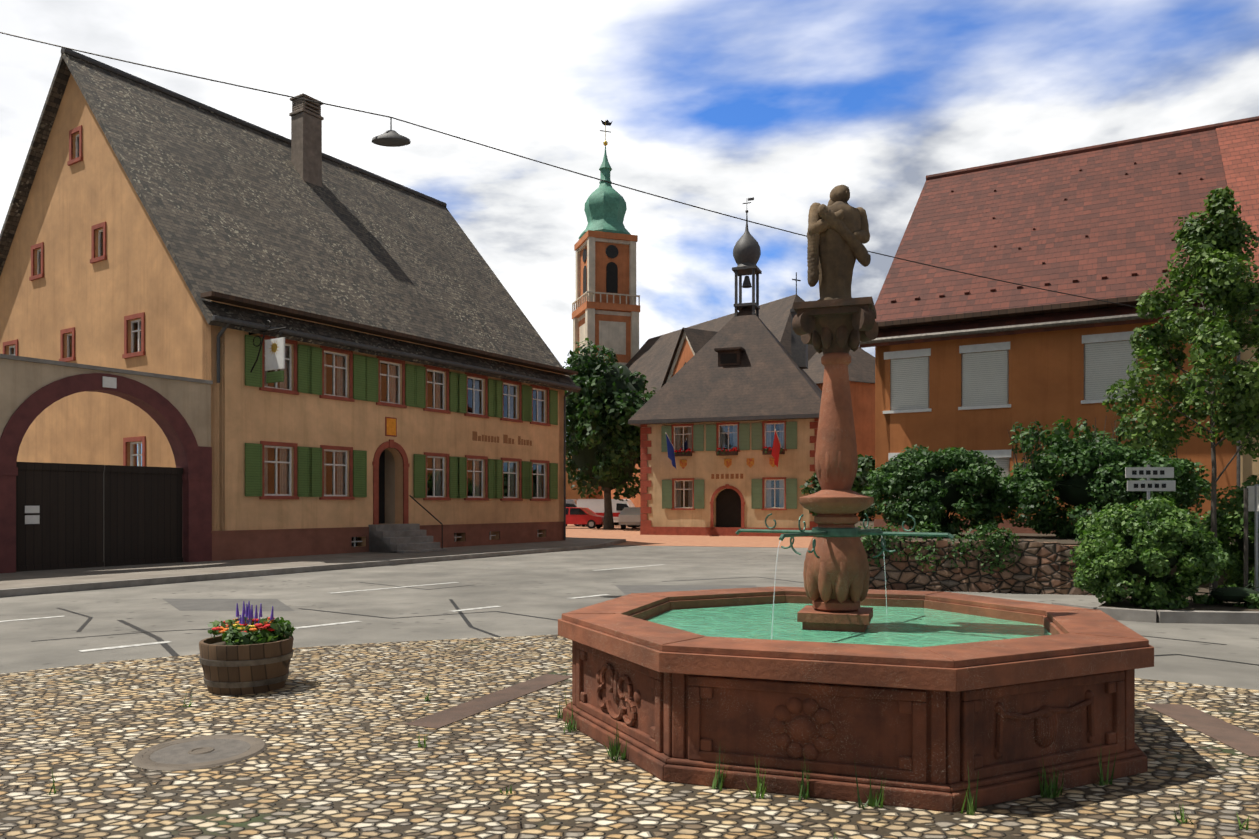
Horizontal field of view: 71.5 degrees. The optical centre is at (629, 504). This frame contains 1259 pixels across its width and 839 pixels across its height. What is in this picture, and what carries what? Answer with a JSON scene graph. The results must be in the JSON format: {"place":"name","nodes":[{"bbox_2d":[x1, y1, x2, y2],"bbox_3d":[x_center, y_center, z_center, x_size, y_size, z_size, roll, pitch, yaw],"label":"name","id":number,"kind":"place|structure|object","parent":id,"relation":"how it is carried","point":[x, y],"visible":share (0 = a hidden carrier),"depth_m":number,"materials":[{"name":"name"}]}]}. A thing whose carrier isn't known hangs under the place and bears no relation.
{"place":"outdoors","nodes":[
{"label":"outdoors","id":0,"kind":"place"},
{"bbox_2d":[0,74,224,530],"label":"gable wall","id":1,"kind":"structure","parent":0,"point":[66,207],"depth_m":26.96,"materials":[{"name":"beige paint"}]},
{"bbox_2d":[3,125,145,465],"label":"gasthaus gable trim","id":2,"kind":"structure","parent":1,"relation":"attached to","point":[93,259],"depth_m":26.91,"materials":[{"name":"red stone"}]},
{"bbox_2d":[266,370,283,382],"bbox_3d":[-9.732,-3.504,24.008,0.700,0.300,0.054,0,0,32],"label":"sign panel","id":3,"kind":"object","parent":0,"point":[274,376],"visible":1,"depth_m":23.98,"materials":[{"name":"green metal"}]},
{"bbox_2d":[268,353,535,545],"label":"window panes","id":4,"kind":"structure","parent":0,"point":[328,453],"depth_m":29.89,"materials":[{"name":"black glass"}]},
{"bbox_2d":[264,342,541,496],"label":"gasthaus curtains","id":5,"kind":"object","parent":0,"point":[284,487],"depth_m":27.68,"materials":[{"name":"white fabric"}]},
{"bbox_2d":[0,545,1258,689],"bbox_3d":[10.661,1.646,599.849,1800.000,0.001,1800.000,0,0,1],"label":"road","id":6,"kind":"structure","parent":0,"point":[547,585],"depth_m":14.26,"materials":[{"name":"grey asphalt"}]},
{"bbox_2d":[0,358,210,446],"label":"gateway wall","id":7,"kind":"structure","parent":6,"relation":"on","point":[21,382],"depth_m":20.96,"materials":[{"name":"beige paint"}]},
{"bbox_2d":[16,462,182,571],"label":"gate","id":8,"kind":"structure","parent":7,"relation":"in","point":[91,515],"depth_m":21.37,"materials":[{"name":"brown wood"}]},
{"bbox_2d":[25,506,39,523],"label":"gate signs","id":9,"kind":"object","parent":8,"relation":"attached to","point":[32,519],"visible":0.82,"depth_m":20.12,"materials":[{"name":"white metal"}]},
{"bbox_2d":[0,373,211,572],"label":"gate arch surround","id":10,"kind":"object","parent":7,"relation":"attached to","point":[193,459],"depth_m":22.13,"materials":[{"name":"red stone"}]},
{"bbox_2d":[102,376,116,387],"bbox_3d":[-12.700,-2.984,21.354,0.025,0.260,0.320,0,0,32],"label":"keystone plaque","id":11,"kind":"object","parent":10,"relation":"attached to","point":[109,382],"visible":0.86,"depth_m":21.34,"materials":[{"name":"white stone"}]},
{"bbox_2d":[0,354,212,383],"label":"wall coping","id":12,"kind":"object","parent":7,"relation":"on","point":[52,362],"visible":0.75,"depth_m":21.18,"materials":[{"name":"grey stone"}]},
{"bbox_2d":[0,538,619,588],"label":"sidewalk","id":13,"kind":"structure","parent":6,"relation":"on","point":[21,579],"depth_m":21.91,"materials":[{"name":"grey concrete"}]},
{"bbox_2d":[368,524,446,552],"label":"entrance steps","id":14,"kind":"structure","parent":13,"relation":"on","point":[399,538],"depth_m":28.18,"materials":[{"name":"grey stone"}]},
{"bbox_2d":[409,495,442,548],"bbox_3d":[-6.799,0.589,29.193,1.529,1.815,0.040,0,0,32],"label":"handrail","id":15,"kind":"object","parent":14,"relation":"attached to","point":[431,515],"visible":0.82,"depth_m":29.00,"materials":[{"name":"black metal"}]},
{"bbox_2d":[0,537,625,597],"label":"curb","id":16,"kind":"structure","parent":6,"relation":"on","point":[23,591],"depth_m":20.04,"materials":[{"name":"concrete"}]},
{"bbox_2d":[0,564,662,621],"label":"road centre line","id":17,"kind":"object","parent":6,"relation":"on","point":[333,592],"visible":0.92,"depth_m":16.90,"materials":[{"name":"paint"}]},
{"bbox_2d":[78,594,608,651],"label":"road markings","id":18,"kind":"object","parent":6,"relation":"on","point":[295,627],"visible":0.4,"depth_m":11.77,"materials":[{"name":"paint"}]},
{"bbox_2d":[202,300,564,546],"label":"facade wall","id":19,"kind":"structure","parent":6,"relation":"on","point":[255,415],"depth_m":27.81,"materials":[{"name":"paint"}]},
{"bbox_2d":[249,320,286,371],"bbox_3d":[-10.018,-4.327,24.189,1.675,1.546,0.060,0,0,32],"label":"sign bracket","id":20,"kind":"object","parent":19,"relation":"attached to","point":[270,330],"visible":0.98,"depth_m":24.26,"materials":[{"name":"black metal"}]},
{"bbox_2d":[265,337,284,370],"bbox_3d":[-9.732,-4.129,24.008,0.800,0.850,0.050,0,0,32],"label":"hanging sign","id":21,"kind":"object","parent":20,"relation":"hanging from","point":[273,361],"visible":1,"depth_m":23.96,"materials":[{"name":"white metal"}]},
{"bbox_2d":[269,341,277,353],"bbox_3d":[-9.732,-4.304,24.008,0.480,0.480,0.054,0,0,32],"label":"sign emblem","id":22,"kind":"object","parent":21,"relation":"attached to","point":[274,347],"visible":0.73,"depth_m":23.98,"materials":[{"name":"gold metal"}]},
{"bbox_2d":[61,52,579,392],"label":"roof","id":23,"kind":"structure","parent":19,"relation":"on","point":[235,209],"depth_m":29.76,"materials":[{"name":"grey tile"}]},
{"bbox_2d":[0,51,445,275],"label":"roof trim","id":24,"kind":"structure","parent":23,"relation":"attached to","point":[38,143],"depth_m":28.70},
{"bbox_2d":[61,48,446,205],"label":"roof ridge","id":25,"kind":"structure","parent":23,"relation":"on","point":[128,75],"depth_m":31.61,"materials":[{"name":"tile"}]},
{"bbox_2d":[289,93,323,186],"bbox_3d":[-12.282,-13.464,33.255,0.820,3.820,0.940,0,0,32],"label":"chimney","id":26,"kind":"object","parent":23,"relation":"on","point":[307,118],"visible":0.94,"depth_m":32.98,"materials":[{"name":"grey concrete"}]},
{"bbox_2d":[211,521,564,560],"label":"building plinth","id":27,"kind":"structure","parent":19,"relation":"attached to","point":[243,544],"depth_m":26.97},
{"bbox_2d":[201,291,577,374],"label":"roof eaves","id":28,"kind":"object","parent":19,"relation":"attached to","point":[253,304],"depth_m":27.77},
{"bbox_2d":[384,449,394,523],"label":"door","id":29,"kind":"structure","parent":19,"relation":"in","point":[389,489],"depth_m":29.84,"materials":[{"name":"brown wood"}]},
{"bbox_2d":[387,418,395,435],"bbox_3d":[-7.910,-2.579,29.009,0.030,0.550,0.400,0,0,32],"label":"wall plaque","id":30,"kind":"object","parent":19,"relation":"attached to","point":[391,426],"visible":0.79,"depth_m":29.00,"materials":[{"name":"metal"}]},
{"bbox_2d":[212,315,580,539],"bbox_3d":[-6.741,-1.757,30.221,0.600,6.505,16.600,0,0,32],"label":"gutter and downspout","id":31,"kind":"object","parent":19,"relation":"attached to","point":[228,321],"visible":1,"depth_m":28.25,"materials":[{"name":"brown metal"}]},
{"bbox_2d":[245,335,557,498],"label":"gasthaus front wall shutters","id":32,"kind":"object","parent":19,"relation":"attached to","point":[309,381],"visible":1,"depth_m":28.26,"materials":[{"name":"green wood"}]},
{"bbox_2d":[259,335,550,523],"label":"gasthaus wall trim","id":33,"kind":"structure","parent":19,"relation":"attached to","point":[390,443],"depth_m":29.10,"materials":[{"name":"red stone"}]},
{"bbox_2d":[472,431,531,445],"bbox_3d":[-4.877,-2.544,33.825,0.006,0.340,3.484,0,0,32],"label":"wall lettering","id":34,"kind":"object","parent":19,"relation":"attached to","point":[506,440],"visible":1,"depth_m":33.58},
{"bbox_2d":[559,390,563,521],"bbox_3d":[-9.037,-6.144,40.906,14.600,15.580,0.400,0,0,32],"label":"downspout","id":35,"kind":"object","parent":19,"relation":"attached to","point":[561,484],"depth_m":36.99,"materials":[{"name":"brown metal"}]},
{"bbox_2d":[356,373,456,544],"bbox_3d":[-13.378,-2.204,34.422,13.200,7.500,15.000,0,0,32],"label":"gasthaus interior","id":36,"kind":"object","parent":6,"relation":"on","point":[382,489],"depth_m":29.88,"materials":[{"name":"black"}]},
{"bbox_2d":[163,585,756,610],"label":"road repair patches","id":37,"kind":"object","parent":6,"relation":"on","point":[209,604],"visible":0.33,"depth_m":14.83,"materials":[{"name":"grey asphalt"}]},
{"bbox_2d":[0,635,1258,838],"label":"cobbles","id":38,"kind":"object","parent":6,"relation":"on","point":[342,755],"visible":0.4,"depth_m":5.34,"materials":[{"name":"beige stone"}]},
{"bbox_2d":[131,735,266,770],"bbox_3d":[-2.837,1.633,5.793,0.810,0.014,0.810,0,0,1],"label":"manhole cover","id":39,"kind":"object","parent":38,"relation":"on","point":[182,754],"visible":1,"depth_m":5.75,"materials":[{"name":"metal"}]},
{"bbox_2d":[199,601,294,694],"bbox_3d":[-3.433,1.257,7.850,0.784,0.777,0.784,0,0,1],"label":"flower barrel","id":40,"kind":"object","parent":38,"relation":"on","point":[247,652],"visible":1,"depth_m":7.60,"materials":[{"name":"brown wood"}]},
{"bbox_2d":[405,674,571,728],"bbox_3d":[-1.104,1.641,7.434,0.300,0.009,2.135,0,0,24],"label":"paving strip","id":41,"kind":"object","parent":38,"relation":"on","point":[443,718],"visible":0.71,"depth_m":7.23,"materials":[{"name":"stone"}]},
{"bbox_2d":[46,686,1252,838],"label":"grass tufts","id":42,"kind":"object","parent":38,"relation":"on","point":[1183,820],"visible":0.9,"depth_m":4.95,"materials":[{"name":"green plant"}]},
{"bbox_2d":[555,686,1116,815],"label":"weeds","id":43,"kind":"object","parent":38,"relation":"on","point":[614,750],"visible":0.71,"depth_m":4.91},
{"bbox_2d":[558,185,1153,811],"bbox_3d":[1.599,-0.418,6.766,3.969,4.128,3.969,0,0,19],"label":"fountain","id":44,"kind":"object","parent":38,"relation":"on","point":[832,669],"visible":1,"depth_m":5.23,"materials":[{"name":"stone"}]},
{"bbox_2d":[1143,703,1258,756],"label":"paving strip","id":45,"kind":"object","parent":38,"relation":"on","point":[1232,736],"visible":0.91,"depth_m":6.42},
{"bbox_2d":[38,577,1257,664],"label":"road cracks","id":46,"kind":"object","parent":6,"relation":"on","point":[169,649],"visible":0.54,"depth_m":11.69,"materials":[{"name":"black asphalt"}]},
{"bbox_2d":[862,539,1145,595],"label":"stone retaining wall","id":47,"kind":"structure","parent":6,"relation":"on","point":[1040,568],"depth_m":16.46,"materials":[{"name":"grey stone"}]},
{"bbox_2d":[817,521,1251,587],"bbox_3d":[22.440,1.196,26.644,35.800,0.940,25.800,0,0,1],"label":"coping","id":48,"kind":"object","parent":6,"relation":"on","point":[1045,538],"depth_m":18.72,"materials":[{"name":"grey stone"}]},
{"bbox_2d":[799,454,874,520],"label":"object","id":49,"kind":"object","parent":48,"relation":"on","point":[866,464],"visible":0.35,"depth_m":39.38,"materials":[{"name":"green plant"}]},
{"bbox_2d":[860,444,1019,537],"bbox_3d":[7.129,-0.281,19.892,3.546,2.196,2.687,0,0,1],"label":"terrace bush","id":50,"kind":"object","parent":48,"relation":"on","point":[924,484],"visible":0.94,"depth_m":19.21,"materials":[{"name":"green plant"}]},
{"bbox_2d":[854,520,1080,573],"bbox_3d":[6.811,0.824,16.415,6.082,1.097,0.709,0,0,17],"label":"ivy on retaining wall","id":51,"kind":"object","parent":48,"relation":"on","point":[970,537],"visible":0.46,"depth_m":16.49,"materials":[{"name":"green plant"}]},
{"bbox_2d":[1004,438,1217,538],"bbox_3d":[10.278,-0.262,18.813,4.254,2.341,3.179,0,0,1],"label":"terrace bush","id":52,"kind":"object","parent":48,"relation":"on","point":[1081,491],"visible":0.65,"depth_m":18.16,"materials":[{"name":"green plant"}]},
{"bbox_2d":[1008,416,1177,469],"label":"terrace bush shoots","id":53,"kind":"object","parent":52,"relation":"on","point":[1061,433],"visible":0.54,"depth_m":18.61,"materials":[{"name":"green plant"}]},
{"bbox_2d":[875,315,1236,521],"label":"building wall","id":54,"kind":"structure","parent":6,"relation":"on","point":[1046,377],"depth_m":22.14,"materials":[{"name":"paint"}]},
{"bbox_2d":[883,331,1138,459],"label":"orange house sills and shutter boxes","id":55,"kind":"structure","parent":54,"relation":"attached to","point":[1094,338],"depth_m":22.51,"materials":[{"name":"metal"}]},
{"bbox_2d":[859,129,1250,347],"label":"roof","id":56,"kind":"structure","parent":54,"relation":"on","point":[1117,215],"depth_m":25.18,"materials":[{"name":"red tile"}]},
{"bbox_2d":[891,161,1216,302],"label":"snow guards","id":57,"kind":"object","parent":56,"relation":"on","point":[1046,283],"visible":0.9,"depth_m":23.87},
{"bbox_2d":[859,303,1258,494],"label":"orange house gutter","id":58,"kind":"object","parent":56,"relation":"attached to","point":[1016,327],"visible":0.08,"depth_m":21.50,"materials":[{"name":"metal"}]},
{"bbox_2d":[876,286,1257,329],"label":"gutter","id":59,"kind":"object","parent":54,"relation":"attached to","point":[1018,312],"depth_m":21.84,"materials":[{"name":"brown metal"}]},
{"bbox_2d":[1051,602,1258,624],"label":"kerb bed","id":60,"kind":"object","parent":6,"relation":"on","point":[1190,616],"visible":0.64,"depth_m":12.13,"materials":[{"name":"grey concrete"}]},
{"bbox_2d":[1099,588,1258,610],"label":"planting bed soil","id":61,"kind":"structure","parent":6,"relation":"on","point":[1223,606],"depth_m":12.92,"materials":[{"name":"brown soil"}]},
{"bbox_2d":[1070,495,1229,609],"bbox_3d":[7.771,0.732,13.123,2.140,1.743,1.945,0,0,1],"label":"round bush","id":62,"kind":"object","parent":61,"relation":"on","point":[1124,546],"visible":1,"depth_m":12.72,"materials":[{"name":"green plant"}]},
{"bbox_2d":[1102,186,1258,594],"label":"tree","id":63,"kind":"object","parent":61,"relation":"on","point":[1217,239],"visible":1,"depth_m":13.56,"materials":[{"name":"green plant"}]},
{"bbox_2d":[1125,465,1258,591],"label":"sign poles","id":64,"kind":"object","parent":61,"relation":"on","point":[1148,472],"visible":0.83,"depth_m":16.47,"materials":[{"name":"metal"}]},
{"bbox_2d":[1191,582,1258,608],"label":"ground plants","id":65,"kind":"object","parent":61,"relation":"on","point":[1227,594],"visible":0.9,"depth_m":12.88,"materials":[{"name":"green plant"}]},
{"bbox_2d":[1198,474,1258,589],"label":"bush","id":66,"kind":"object","parent":61,"relation":"on","point":[1230,526],"visible":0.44,"depth_m":14.36,"materials":[{"name":"green plant"}]},
{"bbox_2d":[1244,488,1247,601],"bbox_3d":[9.501,0.626,13.475,0.052,1.760,0.060,0,0,1],"label":"post","id":67,"kind":"object","parent":61,"relation":"on","point":[1245,537],"visible":0.75,"depth_m":13.46,"materials":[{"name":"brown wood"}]},
{"bbox_2d":[1240,313,1258,488],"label":"cream house front wall","id":68,"kind":"structure","parent":6,"relation":"on","point":[1249,466],"depth_m":19.83,"materials":[{"name":"paint"}]},
{"bbox_3d":[24.398,-8.009,29.030,26.300,0.140,11.784,0,-39,30],"label":"orange house","id":69,"kind":"object","parent":6,"relation":"on","visible":0},
{"bbox_2d":[0,32,1135,307],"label":"span wire","id":70,"kind":"object","parent":69,"relation":"attached to","point":[390,138],"visible":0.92,"depth_m":15.98,"materials":[{"name":"metal"}]},
{"bbox_2d":[1216,121,1258,310],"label":"roof","id":71,"kind":"structure","parent":69,"relation":"attached to","point":[1239,147],"depth_m":24.61,"materials":[{"name":"red tile"}]},
{"bbox_2d":[0,0,1258,435],"label":"sky","id":72,"kind":"structure","parent":0,"point":[713,105],"materials":[{"name":"blue"}]},
{"bbox_2d":[566,524,812,547],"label":"sidewalk","id":73,"kind":"structure","parent":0,"point":[631,536],"depth_m":42.24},
{"bbox_2d":[566,499,585,525],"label":"silver van","id":74,"kind":"object","parent":73,"relation":"on","point":[571,502],"visible":0.12,"depth_m":65.50,"materials":[{"name":"paint"}]},
{"bbox_2d":[566,456,595,499],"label":"background building","id":75,"kind":"structure","parent":73,"relation":"on","point":[571,493],"depth_m":76.94,"materials":[{"name":"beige paint"}]},
{"bbox_2d":[566,507,603,528],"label":"red car","id":76,"kind":"object","parent":73,"relation":"on","point":[591,519],"visible":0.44,"depth_m":59.56,"materials":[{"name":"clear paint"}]},
{"bbox_2d":[577,499,634,526],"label":"white van","id":77,"kind":"object","parent":73,"relation":"on","point":[596,506],"visible":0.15,"depth_m":63.74,"materials":[{"name":"paint"}]},
{"bbox_2d":[563,338,656,528],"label":"tree","id":78,"kind":"object","parent":73,"relation":"on","point":[605,403],"visible":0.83,"depth_m":56.33,"materials":[{"name":"green plant"}]},
{"bbox_2d":[619,507,640,528],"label":"white car","id":79,"kind":"object","parent":73,"relation":"on","point":[629,516],"visible":0.56,"depth_m":57.61,"materials":[{"name":"paint"}]},
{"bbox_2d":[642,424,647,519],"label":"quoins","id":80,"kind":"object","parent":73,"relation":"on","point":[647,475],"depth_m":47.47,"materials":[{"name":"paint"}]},
{"bbox_2d":[572,119,874,520],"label":"church","id":81,"kind":"structure","parent":73,"relation":"on","point":[605,313],"depth_m":80.35,"materials":[{"name":"paint"}]},
{"bbox_2d":[641,419,815,527],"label":"building wall","id":82,"kind":"structure","parent":73,"relation":"on","point":[704,465],"depth_m":45.85,"materials":[{"name":"paint"}]},
{"bbox_2d":[666,434,675,467],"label":"blue flag","id":83,"kind":"object","parent":82,"relation":"attached to","point":[670,450],"visible":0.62,"depth_m":45.89,"materials":[{"name":"blue fabric"}]},
{"bbox_2d":[629,307,821,419],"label":"roof","id":84,"kind":"structure","parent":82,"relation":"on","point":[767,376],"depth_m":46.78,"materials":[{"name":"tile"}]},
{"bbox_2d":[628,413,818,426],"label":"roof eave","id":85,"kind":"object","parent":84,"relation":"attached to","point":[638,423],"depth_m":45.38,"materials":[{"name":"brown wood"}]},
{"bbox_2d":[718,350,741,365],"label":"dormer window frame","id":86,"kind":"object","parent":84,"relation":"on","point":[739,353],"visible":0.36,"depth_m":47.38,"materials":[{"name":"brown wood"}]},
{"bbox_2d":[721,353,736,363],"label":"dormer opening","id":87,"kind":"object","parent":86,"relation":"attached to","point":[728,358],"visible":1,"depth_m":47.35,"materials":[{"name":"black"}]},
{"bbox_2d":[714,347,744,352],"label":"dormer roof","id":88,"kind":"structure","parent":86,"relation":"attached to","point":[729,348],"depth_m":47.23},
{"bbox_2d":[732,197,761,316],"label":"bell turret","id":89,"kind":"object","parent":84,"relation":"on","point":[746,252],"visible":0.96,"depth_m":49.43,"materials":[{"name":"grey metal"}]},
{"bbox_2d":[790,309,807,368],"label":"rathaus chimney","id":90,"kind":"object","parent":84,"relation":"on","point":[799,352],"visible":0.43,"depth_m":48.71,"materials":[{"name":"grey"}]},
{"bbox_2d":[711,474,742,478],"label":"wall lettering","id":91,"kind":"object","parent":82,"relation":"attached to","point":[727,476],"visible":1,"depth_m":45.85},
{"bbox_2d":[680,458,774,468],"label":"coats of arms","id":92,"kind":"object","parent":82,"relation":"attached to","point":[727,463],"visible":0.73,"depth_m":45.77,"materials":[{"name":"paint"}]},
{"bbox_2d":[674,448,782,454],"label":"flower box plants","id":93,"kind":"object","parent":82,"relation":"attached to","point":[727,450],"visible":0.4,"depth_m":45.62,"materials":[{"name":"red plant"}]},
{"bbox_2d":[661,422,796,508],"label":"shutters","id":94,"kind":"object","parent":82,"relation":"attached to","point":[756,444],"visible":0.96,"depth_m":45.50,"materials":[{"name":"green wood"}]},
{"bbox_2d":[671,420,786,529],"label":"rathaus wall trim","id":95,"kind":"structure","parent":82,"relation":"attached to","point":[726,486],"depth_m":45.75,"materials":[{"name":"red stone"}]},
{"bbox_2d":[640,418,818,536],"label":"rathaus quoins","id":96,"kind":"object","parent":82,"relation":"attached to","point":[646,528],"visible":0.48,"depth_m":46.99,"materials":[{"name":"stone"}]},
{"bbox_2d":[675,450,784,456],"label":"flower boxes","id":97,"kind":"object","parent":82,"relation":"attached to","point":[769,452],"visible":0.79,"depth_m":45.56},
{"bbox_2d":[674,446,780,452],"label":"window flowers","id":98,"kind":"object","parent":97,"relation":"in","point":[735,448],"visible":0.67,"depth_m":45.68,"materials":[{"name":"red plant"}]},
{"bbox_2d":[772,431,779,469],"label":"red flag","id":99,"kind":"object","parent":82,"relation":"attached to","point":[776,449],"visible":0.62,"depth_m":43.89,"materials":[{"name":"red fabric"}]},
{"bbox_2d":[680,424,778,527],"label":"rathaus interior","id":100,"kind":"object","parent":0,"point":[728,507],"depth_m":46.36,"materials":[{"name":"black"}]},
{"bbox_2d":[675,424,783,506],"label":"rathaus curtains","id":101,"kind":"object","parent":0,"point":[722,446],"depth_m":46.01,"materials":[{"name":"fabric"}]},
{"bbox_2d":[875,345,890,518],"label":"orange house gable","id":102,"kind":"structure","parent":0,"point":[887,380],"depth_m":23.83,"materials":[{"name":"orange paint"}]},
{"bbox_2d":[891,340,1135,499],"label":"window shutters","id":103,"kind":"object","parent":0,"point":[985,378],"visible":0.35,"depth_m":22.57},
{"bbox_2d":[874,519,1235,535],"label":"orange house plinth","id":104,"kind":"structure","parent":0,"point":[882,523],"depth_m":22.38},
{"bbox_2d":[926,116,1258,179],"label":"roof ridge","id":105,"kind":"structure","parent":0,"point":[1096,147],"depth_m":28.85,"materials":[{"name":"red tile"}]}
]}

